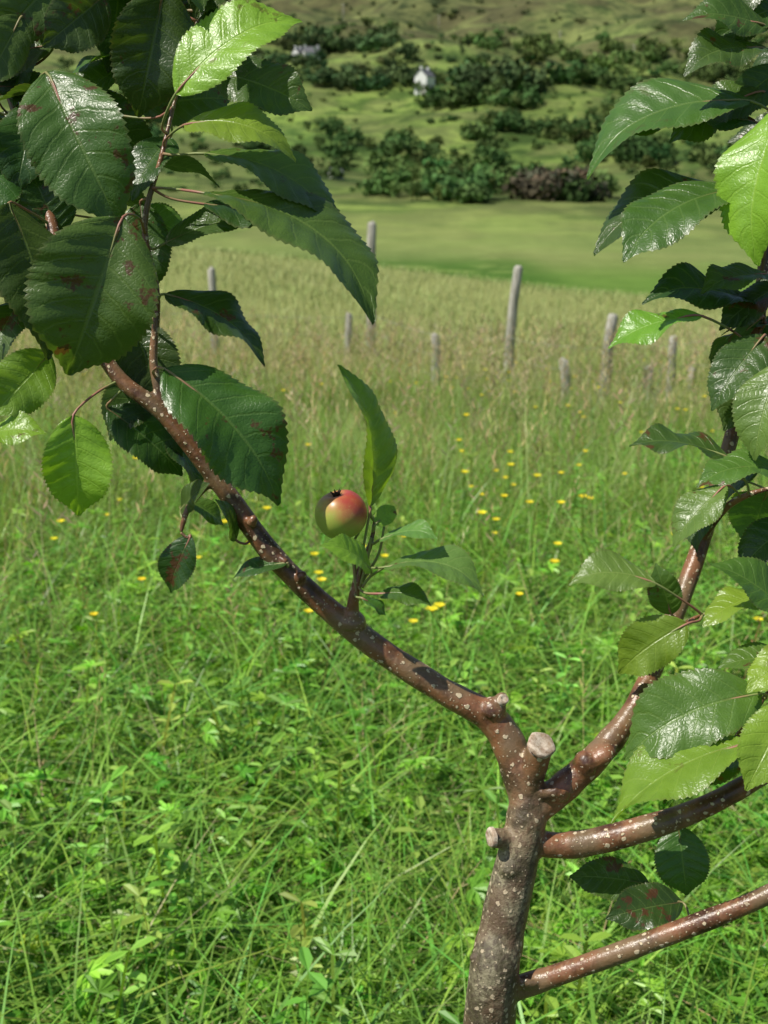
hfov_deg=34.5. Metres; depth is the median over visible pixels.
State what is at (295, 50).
white cottage
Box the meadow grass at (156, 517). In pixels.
[0,321,767,1023]
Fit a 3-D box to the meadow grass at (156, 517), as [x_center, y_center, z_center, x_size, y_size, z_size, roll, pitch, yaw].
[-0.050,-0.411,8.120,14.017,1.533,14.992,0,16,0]
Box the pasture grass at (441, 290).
[0,243,767,386]
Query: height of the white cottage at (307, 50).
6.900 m
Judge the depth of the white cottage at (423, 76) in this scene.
350.79 m
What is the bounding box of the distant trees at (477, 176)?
[57,0,767,203]
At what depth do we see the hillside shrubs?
291.27 m
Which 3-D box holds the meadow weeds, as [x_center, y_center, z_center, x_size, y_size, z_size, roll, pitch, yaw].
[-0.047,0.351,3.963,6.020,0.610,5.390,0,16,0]
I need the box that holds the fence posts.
[166,221,711,413]
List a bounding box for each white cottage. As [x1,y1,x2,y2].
[292,46,302,54]
[303,45,319,59]
[414,66,435,94]
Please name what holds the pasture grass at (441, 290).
on the ground at (550, 244)
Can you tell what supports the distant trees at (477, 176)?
on the ground at (550, 244)
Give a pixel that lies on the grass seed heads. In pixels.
(460, 355)
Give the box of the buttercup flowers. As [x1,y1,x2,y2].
[50,361,762,765]
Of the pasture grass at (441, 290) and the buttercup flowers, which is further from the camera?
the pasture grass at (441, 290)
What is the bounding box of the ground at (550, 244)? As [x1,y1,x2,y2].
[0,0,767,1016]
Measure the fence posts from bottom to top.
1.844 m
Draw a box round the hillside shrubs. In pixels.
[113,0,766,195]
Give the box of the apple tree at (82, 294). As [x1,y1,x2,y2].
[0,0,767,1023]
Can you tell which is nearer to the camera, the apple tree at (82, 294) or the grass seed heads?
the apple tree at (82, 294)
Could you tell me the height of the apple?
0.072 m
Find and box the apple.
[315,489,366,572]
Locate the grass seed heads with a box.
[0,301,767,867]
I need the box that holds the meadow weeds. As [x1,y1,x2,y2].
[0,442,767,1023]

